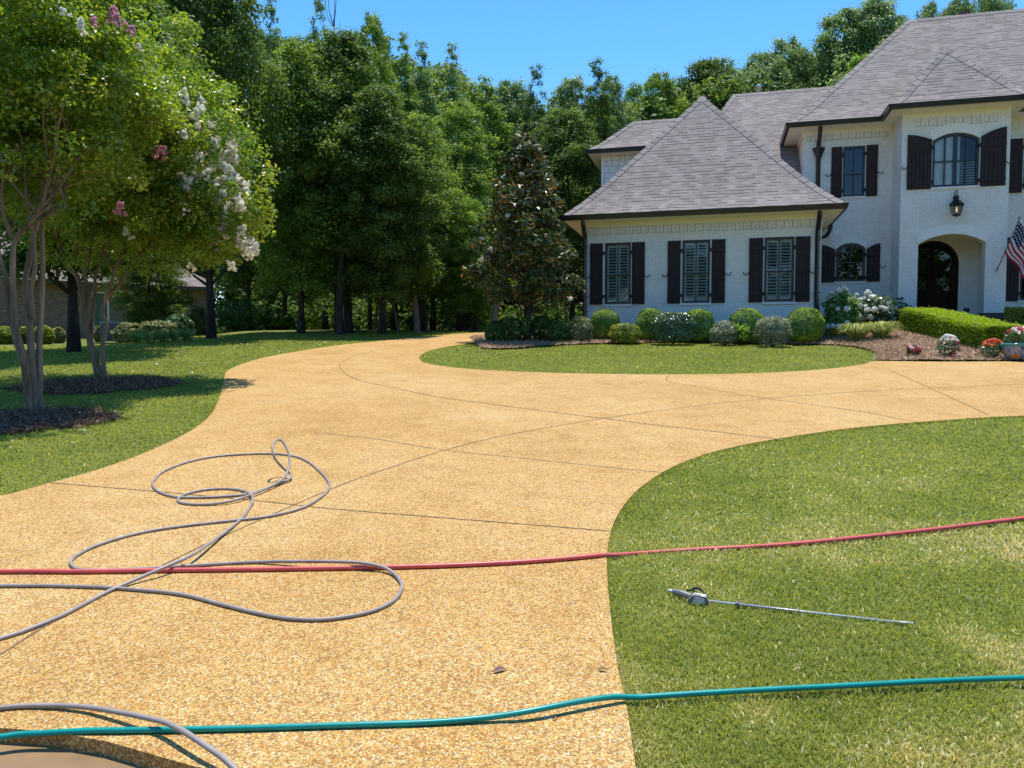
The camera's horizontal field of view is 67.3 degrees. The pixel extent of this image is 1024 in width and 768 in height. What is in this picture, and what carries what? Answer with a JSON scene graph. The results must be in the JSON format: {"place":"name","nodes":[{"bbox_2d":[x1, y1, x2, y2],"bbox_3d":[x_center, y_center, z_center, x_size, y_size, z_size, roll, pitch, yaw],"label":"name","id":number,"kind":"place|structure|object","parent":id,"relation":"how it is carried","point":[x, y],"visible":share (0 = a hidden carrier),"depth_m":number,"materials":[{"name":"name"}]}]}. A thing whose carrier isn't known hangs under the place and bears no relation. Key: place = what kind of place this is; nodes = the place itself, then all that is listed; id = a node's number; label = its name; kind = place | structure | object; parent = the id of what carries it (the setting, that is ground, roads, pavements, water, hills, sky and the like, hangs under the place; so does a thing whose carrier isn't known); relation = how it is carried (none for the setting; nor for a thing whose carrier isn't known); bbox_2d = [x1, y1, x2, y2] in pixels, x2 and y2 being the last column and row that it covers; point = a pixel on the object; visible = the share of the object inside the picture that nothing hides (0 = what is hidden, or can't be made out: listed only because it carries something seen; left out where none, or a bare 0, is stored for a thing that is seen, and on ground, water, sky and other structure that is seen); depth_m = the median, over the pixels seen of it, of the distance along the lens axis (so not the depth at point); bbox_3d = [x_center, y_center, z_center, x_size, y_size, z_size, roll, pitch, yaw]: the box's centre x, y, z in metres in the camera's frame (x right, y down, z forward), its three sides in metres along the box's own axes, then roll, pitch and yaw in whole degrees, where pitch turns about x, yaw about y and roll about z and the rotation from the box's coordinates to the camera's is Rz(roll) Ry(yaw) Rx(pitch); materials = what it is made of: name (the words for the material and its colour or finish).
{"place":"outdoors","nodes":[
{"label":"outdoors","id":0,"kind":"place"},
{"bbox_2d":[0,743,144,767],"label":"street","id":1,"kind":"structure","parent":0,"point":[13,755],"depth_m":2.51,"materials":[{"name":"concrete"}]},
{"bbox_2d":[0,332,1023,767],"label":"driveway","id":2,"kind":"structure","parent":0,"point":[406,450],"depth_m":4.39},
{"bbox_2d":[0,703,238,767],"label":"pressure hose","id":3,"kind":"object","parent":2,"relation":"on","point":[216,753],"visible":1,"depth_m":2.60,"materials":[{"name":"grey rubber"}]},
{"bbox_2d":[0,439,403,640],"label":"pressure hose","id":4,"kind":"object","parent":2,"relation":"on","point":[246,494],"visible":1,"depth_m":4.09,"materials":[{"name":"grey rubber"}]},
{"bbox_2d":[0,675,1023,739],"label":"garden hose","id":5,"kind":"object","parent":2,"relation":"on","point":[335,725],"visible":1,"depth_m":2.63,"materials":[{"name":"teal rubber"}]},
{"bbox_2d":[0,516,1023,573],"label":"garden hose","id":6,"kind":"object","parent":2,"relation":"on","point":[329,568],"visible":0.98,"depth_m":4.10,"materials":[{"name":"red rubber"}]},
{"bbox_2d":[0,326,1023,767],"bbox_3d":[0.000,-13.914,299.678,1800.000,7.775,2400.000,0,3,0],"label":"ground","id":7,"kind":"structure","parent":0,"point":[712,492],"depth_m":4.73,"materials":[{"name":"plant"}]},
{"bbox_2d":[34,325,55,343],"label":"yard shrub","id":8,"kind":"object","parent":7,"relation":"on","point":[49,336],"visible":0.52,"depth_m":25.01,"materials":[{"name":"green plant"}]},
{"bbox_2d":[0,403,125,434],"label":"mulch bed","id":9,"kind":"object","parent":7,"relation":"on","point":[77,419],"visible":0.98,"depth_m":8.71,"materials":[{"name":"brown wood"}]},
{"bbox_2d":[0,0,185,411],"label":"crape myrtle","id":10,"kind":"object","parent":7,"relation":"on","point":[65,89],"visible":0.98,"depth_m":9.34,"materials":[{"name":"green plant"}]},
{"bbox_2d":[1,373,186,395],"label":"mulch bed","id":11,"kind":"object","parent":7,"relation":"on","point":[108,384],"visible":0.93,"depth_m":11.73,"materials":[{"name":"brown wood"}]},
{"bbox_2d":[0,0,223,352],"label":"broadleaf tree","id":12,"kind":"object","parent":7,"relation":"on","point":[73,341],"visible":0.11,"depth_m":17.81,"materials":[{"name":"green plant"}]},
{"bbox_2d":[0,232,224,338],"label":"brick house","id":13,"kind":"structure","parent":7,"relation":"on","point":[55,309],"depth_m":35.84,"materials":[{"name":"brown brick"}]},
{"bbox_2d":[92,291,108,328],"bbox_3d":[-19.526,-3.499,36.511,0.700,1.750,0.070,-2,3,-36],"label":"window","id":14,"kind":"structure","parent":13,"relation":"in","point":[98,318],"depth_m":36.48,"materials":[{"name":"green"}]},
{"bbox_2d":[110,322,142,342],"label":"yard shrub","id":15,"kind":"object","parent":7,"relation":"on","point":[119,331],"visible":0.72,"depth_m":25.11,"materials":[{"name":"green plant"}]},
{"bbox_2d":[0,0,280,378],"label":"crape myrtle","id":16,"kind":"object","parent":7,"relation":"on","point":[181,203],"visible":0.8,"depth_m":12.06,"materials":[{"name":"green plant"}]},
{"bbox_2d":[97,232,197,324],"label":"broadleaf tree","id":17,"kind":"object","parent":7,"relation":"on","point":[146,310],"visible":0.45,"depth_m":27.01,"materials":[{"name":"green plant"}]},
{"bbox_2d":[138,320,176,340],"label":"yard shrub","id":18,"kind":"object","parent":7,"relation":"on","point":[149,326],"visible":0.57,"depth_m":24.39,"materials":[{"name":"green plant"}]},
{"bbox_2d":[166,313,194,337],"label":"yard shrub","id":19,"kind":"object","parent":7,"relation":"on","point":[183,321],"visible":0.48,"depth_m":25.69,"materials":[{"name":"green plant"}]},
{"bbox_2d":[185,304,205,336],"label":"yard shrub","id":20,"kind":"object","parent":7,"relation":"on","point":[199,318],"visible":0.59,"depth_m":28.67,"materials":[{"name":"green plant"}]},
{"bbox_2d":[126,0,302,338],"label":"broadleaf tree","id":21,"kind":"object","parent":7,"relation":"on","point":[217,18],"visible":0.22,"depth_m":22.59,"materials":[{"name":"green plant"}]},
{"bbox_2d":[215,295,265,331],"bbox_3d":[-10.628,-2.664,29.927,2.039,1.576,2.073,0,3,0],"label":"yard shrub","id":22,"kind":"object","parent":7,"relation":"on","point":[232,325],"visible":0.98,"depth_m":29.57,"materials":[{"name":"green plant"}]},
{"bbox_2d":[211,13,286,323],"bbox_3d":[-10.568,-8.383,30.739,3.850,13.220,3.990,2,3,32],"label":"broadleaf tree","id":23,"kind":"object","parent":7,"relation":"on","point":[242,270],"visible":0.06,"depth_m":30.46,"materials":[{"name":"green plant"}]},
{"bbox_2d":[258,306,296,330],"bbox_3d":[-9.473,-2.607,30.956,1.541,1.059,1.465,3,4,42],"label":"yard shrub","id":24,"kind":"object","parent":7,"relation":"on","point":[277,322],"visible":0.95,"depth_m":30.61,"materials":[{"name":"green plant"}]},
{"bbox_2d":[258,0,297,329],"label":"poplar tree","id":25,"kind":"object","parent":7,"relation":"on","point":[274,38],"visible":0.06,"depth_m":34.00,"materials":[{"name":"green plant"}]},
{"bbox_2d":[243,35,368,333],"bbox_3d":[-6.806,-6.382,25.598,4.637,9.769,4.790,0,3,1],"label":"broadleaf tree","id":26,"kind":"object","parent":7,"relation":"on","point":[299,52],"visible":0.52,"depth_m":24.73,"materials":[{"name":"green plant"}]},
{"bbox_2d":[290,0,340,329],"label":"poplar tree","id":27,"kind":"object","parent":7,"relation":"on","point":[320,8],"visible":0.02,"depth_m":33.57,"materials":[{"name":"green plant"}]},
{"bbox_2d":[247,25,402,332],"bbox_3d":[-6.273,-6.832,26.571,5.659,10.531,6.140,1,3,11],"label":"broadleaf tree","id":28,"kind":"object","parent":7,"relation":"on","point":[349,57],"visible":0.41,"depth_m":25.28,"materials":[{"name":"green plant"}]},
{"bbox_2d":[299,193,376,333],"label":"sapling","id":29,"kind":"object","parent":7,"relation":"on","point":[348,317],"visible":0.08,"depth_m":25.79,"materials":[{"name":"plant"}]},
{"bbox_2d":[304,197,378,334],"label":"sapling","id":30,"kind":"object","parent":7,"relation":"on","point":[339,312],"visible":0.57,"depth_m":24.59,"materials":[{"name":"green plant"}]},
{"bbox_2d":[343,10,403,329],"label":"broadleaf tree","id":31,"kind":"object","parent":7,"relation":"on","point":[372,27],"visible":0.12,"depth_m":30.29,"materials":[{"name":"green plant"}]},
{"bbox_2d":[309,79,457,333],"bbox_3d":[-4.021,-5.558,25.043,4.755,8.186,4.911,1,3,18],"label":"broadleaf tree","id":32,"kind":"object","parent":7,"relation":"on","point":[399,157],"visible":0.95,"depth_m":24.33,"materials":[{"name":"green plant"}]},
{"bbox_2d":[198,229,582,333],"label":"undergrowth","id":33,"kind":"object","parent":7,"relation":"on","point":[314,320],"visible":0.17,"depth_m":33.64,"materials":[{"name":"green plant"}]},
{"bbox_2d":[374,34,407,328],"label":"poplar tree","id":34,"kind":"object","parent":7,"relation":"on","point":[395,64],"visible":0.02,"depth_m":31.66,"materials":[{"name":"green plant"}]},
{"bbox_2d":[391,30,427,324],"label":"poplar tree","id":35,"kind":"object","parent":7,"relation":"on","point":[404,46],"visible":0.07,"depth_m":31.99,"materials":[{"name":"green plant"}]},
{"bbox_2d":[386,254,446,332],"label":"sapling","id":36,"kind":"object","parent":7,"relation":"on","point":[433,271],"visible":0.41,"depth_m":26.18,"materials":[{"name":"green plant"}]},
{"bbox_2d":[388,260,454,330],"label":"sapling","id":37,"kind":"object","parent":7,"relation":"on","point":[425,316],"visible":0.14,"depth_m":27.63,"materials":[{"name":"green plant"}]},
{"bbox_2d":[371,110,476,330],"bbox_3d":[-3.661,-5.787,27.780,4.066,8.042,4.411,-2,3,-33],"label":"broadleaf tree","id":38,"kind":"object","parent":7,"relation":"on","point":[445,246],"visible":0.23,"depth_m":27.33,"materials":[{"name":"green plant"}]},
{"bbox_2d":[407,39,451,329],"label":"poplar tree","id":39,"kind":"object","parent":7,"relation":"on","point":[432,107],"visible":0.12,"depth_m":31.14,"materials":[{"name":"green plant"}]},
{"bbox_2d":[9,32,881,331],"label":"woodland","id":40,"kind":"object","parent":7,"relation":"on","point":[467,90],"visible":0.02,"depth_m":44.75,"materials":[{"name":"green plant"}]},
{"bbox_2d":[408,97,503,329],"bbox_3d":[-2.074,-6.706,30.848,5.054,9.458,4.877,-2,3,-33],"label":"broadleaf tree","id":41,"kind":"object","parent":7,"relation":"on","point":[464,116],"visible":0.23,"depth_m":30.23,"materials":[{"name":"green plant"}]},
{"bbox_2d":[437,41,492,296],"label":"poplar tree","id":42,"kind":"object","parent":7,"relation":"on","point":[454,95],"visible":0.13,"depth_m":34.13,"materials":[{"name":"green plant"}]},
{"bbox_2d":[442,197,500,330],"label":"broadleaf tree","id":43,"kind":"object","parent":7,"relation":"on","point":[474,299],"visible":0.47,"depth_m":27.92,"materials":[{"name":"green plant"}]},
{"bbox_2d":[468,74,517,317],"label":"poplar tree","id":44,"kind":"object","parent":7,"relation":"on","point":[504,133],"visible":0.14,"depth_m":38.54,"materials":[{"name":"green plant"}]},
{"bbox_2d":[478,76,552,308],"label":"broadleaf tree","id":45,"kind":"object","parent":7,"relation":"on","point":[517,92],"visible":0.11,"depth_m":40.53,"materials":[{"name":"green plant"}]},
{"bbox_2d":[458,132,586,339],"bbox_3d":[0.340,-4.053,21.522,3.186,5.855,3.621,2,4,39],"label":"magnolia tree","id":46,"kind":"object","parent":7,"relation":"on","point":[526,201],"visible":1,"depth_m":20.99,"materials":[{"name":"green plant"}]},
{"bbox_2d":[512,63,559,313],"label":"poplar tree","id":47,"kind":"object","parent":7,"relation":"on","point":[538,114],"visible":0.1,"depth_m":38.57,"materials":[{"name":"green plant"}]},
{"bbox_2d":[500,106,602,321],"bbox_3d":[2.191,-6.431,30.325,5.631,8.940,5.190,0,3,-9],"label":"broadleaf tree","id":48,"kind":"object","parent":7,"relation":"on","point":[569,153],"visible":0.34,"depth_m":29.83,"materials":[{"name":"green plant"}]},
{"bbox_2d":[544,74,599,318],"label":"broadleaf tree","id":49,"kind":"object","parent":7,"relation":"on","point":[570,92],"visible":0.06,"depth_m":40.80,"materials":[{"name":"green plant"}]},
{"bbox_2d":[567,316,593,341],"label":"shrub","id":50,"kind":"object","parent":7,"relation":"on","point":[578,334],"visible":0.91,"depth_m":21.02,"materials":[{"name":"green plant"}]},
{"bbox_2d":[566,57,617,299],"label":"poplar tree","id":51,"kind":"object","parent":7,"relation":"on","point":[604,127],"visible":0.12,"depth_m":37.76,"materials":[{"name":"green plant"}]},
{"bbox_2d":[589,71,642,179],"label":"broadleaf tree","id":52,"kind":"object","parent":7,"relation":"on","point":[615,86],"visible":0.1,"depth_m":40.52,"materials":[{"name":"green plant"}]},
{"bbox_2d":[608,323,642,343],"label":"shrub","id":53,"kind":"object","parent":7,"relation":"on","point":[627,331],"visible":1,"depth_m":20.60,"materials":[{"name":"green plant"}]},
{"bbox_2d":[620,79,656,125],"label":"broadleaf tree","id":54,"kind":"object","parent":7,"relation":"on","point":[630,94],"visible":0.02,"depth_m":45.66,"materials":[{"name":"green plant"}]},
{"bbox_2d":[633,69,694,119],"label":"broadleaf tree","id":55,"kind":"object","parent":7,"relation":"on","point":[656,81],"visible":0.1,"depth_m":44.02,"materials":[{"name":"green plant"}]},
{"bbox_2d":[655,56,735,118],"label":"broadleaf tree","id":56,"kind":"object","parent":7,"relation":"on","point":[704,69],"visible":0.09,"depth_m":46.42,"materials":[{"name":"green plant"}]},
{"bbox_2d":[688,54,756,109],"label":"broadleaf tree","id":57,"kind":"object","parent":7,"relation":"on","point":[723,62],"visible":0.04,"depth_m":47.46,"materials":[{"name":"green plant"}]},
{"bbox_2d":[709,320,740,345],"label":"shrub","id":58,"kind":"object","parent":7,"relation":"on","point":[727,336],"visible":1,"depth_m":20.20,"materials":[{"name":"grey plant"}]},
{"bbox_2d":[469,316,1013,361],"bbox_3d":[11.320,-1.577,22.349,25.440,1.561,13.320,0,3,0],"label":"mulch bed","id":59,"kind":"object","parent":7,"relation":"on","point":[829,343],"visible":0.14,"depth_m":19.35,"materials":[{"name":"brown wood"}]},
{"bbox_2d":[484,320,505,341],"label":"dark shrub","id":60,"kind":"object","parent":59,"relation":"on","point":[494,330],"visible":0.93,"depth_m":21.04,"materials":[{"name":"green plant"}]},
{"bbox_2d":[499,317,523,340],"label":"dark shrub","id":61,"kind":"object","parent":59,"relation":"on","point":[511,334],"visible":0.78,"depth_m":21.18,"materials":[{"name":"green plant"}]},
{"bbox_2d":[531,315,552,339],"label":"dark shrub","id":62,"kind":"object","parent":59,"relation":"on","point":[539,331],"visible":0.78,"depth_m":21.61,"materials":[{"name":"green plant"}]},
{"bbox_2d":[546,320,570,341],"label":"dark shrub","id":63,"kind":"object","parent":59,"relation":"on","point":[556,332],"visible":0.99,"depth_m":20.94,"materials":[{"name":"green plant"}]},
{"bbox_2d":[591,309,619,339],"bbox_3d":[2.666,-1.672,21.976,0.883,0.953,0.881,0,3,0],"label":"boxwood ball","id":64,"kind":"object","parent":59,"relation":"on","point":[598,322],"visible":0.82,"depth_m":21.70,"materials":[{"name":"green plant"}]},
{"bbox_2d":[635,308,663,340],"bbox_3d":[3.897,-1.646,21.623,0.858,0.986,0.854,0,3,0],"label":"boxwood ball","id":65,"kind":"object","parent":59,"relation":"on","point":[647,319],"visible":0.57,"depth_m":21.37,"materials":[{"name":"green plant"}]},
{"bbox_2d":[651,312,696,343],"bbox_3d":[4.321,-1.500,20.545,1.212,0.868,0.858,0,3,0],"label":"shrub","id":66,"kind":"object","parent":59,"relation":"on","point":[678,325],"visible":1,"depth_m":20.26,"materials":[{"name":"green plant"}]},
{"bbox_2d":[684,309,714,342],"bbox_3d":[5.166,-1.596,21.273,0.873,0.976,0.871,0,3,0],"label":"boxwood ball","id":67,"kind":"object","parent":59,"relation":"on","point":[703,328],"visible":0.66,"depth_m":20.97,"materials":[{"name":"green plant"}]},
{"bbox_2d":[729,308,764,343],"bbox_3d":[6.389,-1.572,20.921,0.937,1.016,0.941,0,3,0],"label":"boxwood ball","id":68,"kind":"object","parent":59,"relation":"on","point":[740,313],"visible":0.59,"depth_m":20.64,"materials":[{"name":"green plant"}]},
{"bbox_2d":[753,315,792,346],"bbox_3d":[6.747,-1.357,19.862,0.984,0.850,0.981,0,3,0],"label":"shrub","id":69,"kind":"object","parent":59,"relation":"on","point":[772,339],"visible":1,"depth_m":19.64,"materials":[{"name":"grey plant"}]},
{"bbox_2d":[786,307,824,341],"bbox_3d":[7.811,-1.550,20.512,1.027,1.014,1.032,0,3,0],"label":"boxwood ball","id":70,"kind":"object","parent":59,"relation":"on","point":[806,336],"visible":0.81,"depth_m":20.21,"materials":[{"name":"green plant"}]},
{"bbox_2d":[820,285,861,336],"bbox_3d":[9.001,-1.986,21.048,1.131,1.448,1.012,0,3,0],"label":"hydrangea","id":71,"kind":"object","parent":59,"relation":"on","point":[846,313],"visible":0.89,"depth_m":20.92,"materials":[{"name":"green plant"}]},
{"bbox_2d":[831,323,882,340],"bbox_3d":[8.898,-1.347,19.859,1.384,0.484,1.342,0,3,0],"label":"liriope clump","id":72,"kind":"object","parent":59,"relation":"on","point":[856,331],"visible":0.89,"depth_m":19.67,"materials":[{"name":"green plant"}]},
{"bbox_2d":[856,320,908,337],"bbox_3d":[9.560,-1.414,19.926,1.317,0.460,1.295,0,3,0],"label":"liriope clump","id":73,"kind":"object","parent":59,"relation":"on","point":[884,327],"visible":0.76,"depth_m":19.76,"materials":[{"name":"green plant"}]},
{"bbox_2d":[852,289,913,324],"bbox_3d":[10.468,-2.146,21.972,2.037,1.094,1.680,0,3,0],"label":"hydrangea","id":74,"kind":"object","parent":59,"relation":"on","point":[881,309],"visible":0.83,"depth_m":21.54,"materials":[{"name":"white plant"}]},
{"bbox_2d":[934,334,960,356],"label":"flowering plant","id":75,"kind":"object","parent":59,"relation":"on","point":[947,337],"visible":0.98,"depth_m":16.27,"materials":[{"name":"green plant"}]},
{"bbox_2d":[977,338,1003,356],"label":"flowering plant","id":76,"kind":"object","parent":59,"relation":"on","point":[989,344],"visible":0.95,"depth_m":16.09,"materials":[{"name":"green plant"}]},
{"bbox_2d":[1000,343,1023,359],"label":"flower pot","id":77,"kind":"object","parent":59,"relation":"on","point":[1014,351],"visible":0.99,"depth_m":15.72,"materials":[{"name":"ceramic"}]},
{"bbox_2d":[1002,326,1023,342],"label":"flowering plant","id":78,"kind":"object","parent":77,"relation":"on","point":[1019,330],"visible":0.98,"depth_m":15.77,"materials":[{"name":"green plant"}]},
{"bbox_2d":[736,48,786,93],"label":"broadleaf tree","id":79,"kind":"object","parent":7,"relation":"on","point":[759,59],"visible":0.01,"depth_m":49.07,"materials":[{"name":"green plant"}]},
{"bbox_2d":[737,34,824,93],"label":"broadleaf tree","id":80,"kind":"object","parent":7,"relation":"on","point":[795,53],"visible":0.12,"depth_m":44.62,"materials":[{"name":"green plant"}]},
{"bbox_2d":[668,587,912,623],"bbox_3d":[1.278,1.039,3.608,1.083,0.060,0.116,3,3,15],"label":"spray lance","id":81,"kind":"object","parent":7,"relation":"on","point":[696,597],"visible":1,"depth_m":3.64,"materials":[{"name":"white metal"}]},
{"bbox_2d":[560,8,1023,338],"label":"house","id":82,"kind":"structure","parent":7,"relation":"on","point":[782,203],"depth_m":23.03,"materials":[{"name":"brick"}]},
{"bbox_2d":[602,242,631,306],"bbox_3d":[3.245,-3.331,23.349,1.020,2.070,0.695,1,3,15],"label":"window","id":83,"kind":"structure","parent":82,"relation":"in","point":[617,255],"depth_m":23.18,"materials":[{"name":"glass"}]},
{"bbox_2d":[680,240,711,305],"bbox_3d":[5.452,-3.302,22.758,1.030,2.070,0.695,1,3,15],"label":"window","id":84,"kind":"structure","parent":82,"relation":"in","point":[696,253],"depth_m":22.58,"materials":[{"name":"glass"}]},
{"bbox_2d":[761,237,795,304],"bbox_3d":[7.673,-3.273,22.163,1.050,2.070,0.695,1,3,15],"label":"window","id":85,"kind":"structure","parent":82,"relation":"in","point":[779,251],"depth_m":21.99,"materials":[{"name":"glass"}]},
{"bbox_2d":[833,243,866,283],"bbox_3d":[10.756,-3.827,24.445,0.990,1.285,0.145,1,3,15],"label":"window","id":86,"kind":"structure","parent":82,"relation":"in","point":[850,259],"depth_m":24.47,"materials":[{"name":"glass"}]},
{"bbox_2d":[840,146,866,198],"bbox_3d":[10.806,-6.676,24.343,0.772,1.645,0.253,1,3,14],"label":"window","id":87,"kind":"structure","parent":82,"relation":"in","point":[854,157],"depth_m":24.33,"materials":[{"name":"glass"}]},
{"bbox_2d":[917,241,958,311],"bbox_3d":[13.249,-3.240,24.253,1.460,2.520,0.180,1,3,15],"label":"door","id":88,"kind":"structure","parent":82,"relation":"in","point":[938,262],"depth_m":24.22,"materials":[{"name":"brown wood"}]},
{"bbox_2d":[929,133,980,189],"bbox_3d":[13.028,-6.566,22.744,1.470,1.790,0.695,1,3,15],"label":"window","id":89,"kind":"structure","parent":82,"relation":"in","point":[955,156],"depth_m":22.61,"materials":[{"name":"glass"}]},
{"bbox_2d":[994,216,1023,277],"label":"flag","id":90,"kind":"object","parent":82,"relation":"attached to","point":[1014,251],"visible":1,"depth_m":21.72,"materials":[{"name":"multicoloured fabric"}]},
{"bbox_2d":[792,2,882,87],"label":"broadleaf tree","id":91,"kind":"object","parent":7,"relation":"on","point":[848,40],"visible":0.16,"depth_m":44.28,"materials":[{"name":"green plant"}]},
{"bbox_2d":[816,0,911,86],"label":"broadleaf tree","id":92,"kind":"object","parent":7,"relation":"on","point":[880,11],"visible":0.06,"depth_m":43.62,"materials":[{"name":"green plant"}]},
{"bbox_2d":[914,0,957,18],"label":"oak tree","id":93,"kind":"object","parent":7,"relation":"on","point":[929,11],"visible":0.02,"depth_m":47.48,"materials":[{"name":"green plant"}]},
{"bbox_2d":[941,0,978,15],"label":"broadleaf tree","id":94,"kind":"object","parent":7,"relation":"on","point":[953,7],"visible":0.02,"depth_m":47.23,"materials":[{"name":"green plant"}]},
{"bbox_2d":[897,307,1023,349],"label":"box hedge","id":95,"kind":"object","parent":7,"relation":"on","point":[970,330],"visible":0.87,"depth_m":18.55,"materials":[{"name":"green plant"}]},
{"bbox_2d":[972,0,1017,12],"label":"oak tree","id":96,"kind":"object","parent":7,"relation":"on","point":[990,6],"visible":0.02,"depth_m":47.00,"materials":[{"name":"green plant"}]},
{"bbox_2d":[1003,306,1023,325],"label":"box hedge","id":97,"kind":"object","parent":7,"relation":"on","point":[1014,314],"visible":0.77,"depth_m":20.76,"materials":[{"name":"green plant"}]},
{"bbox_2d":[215,0,1023,324],"label":"sky","id":98,"kind":"structure","parent":0,"point":[498,39],"materials":[{"name":"blue"}]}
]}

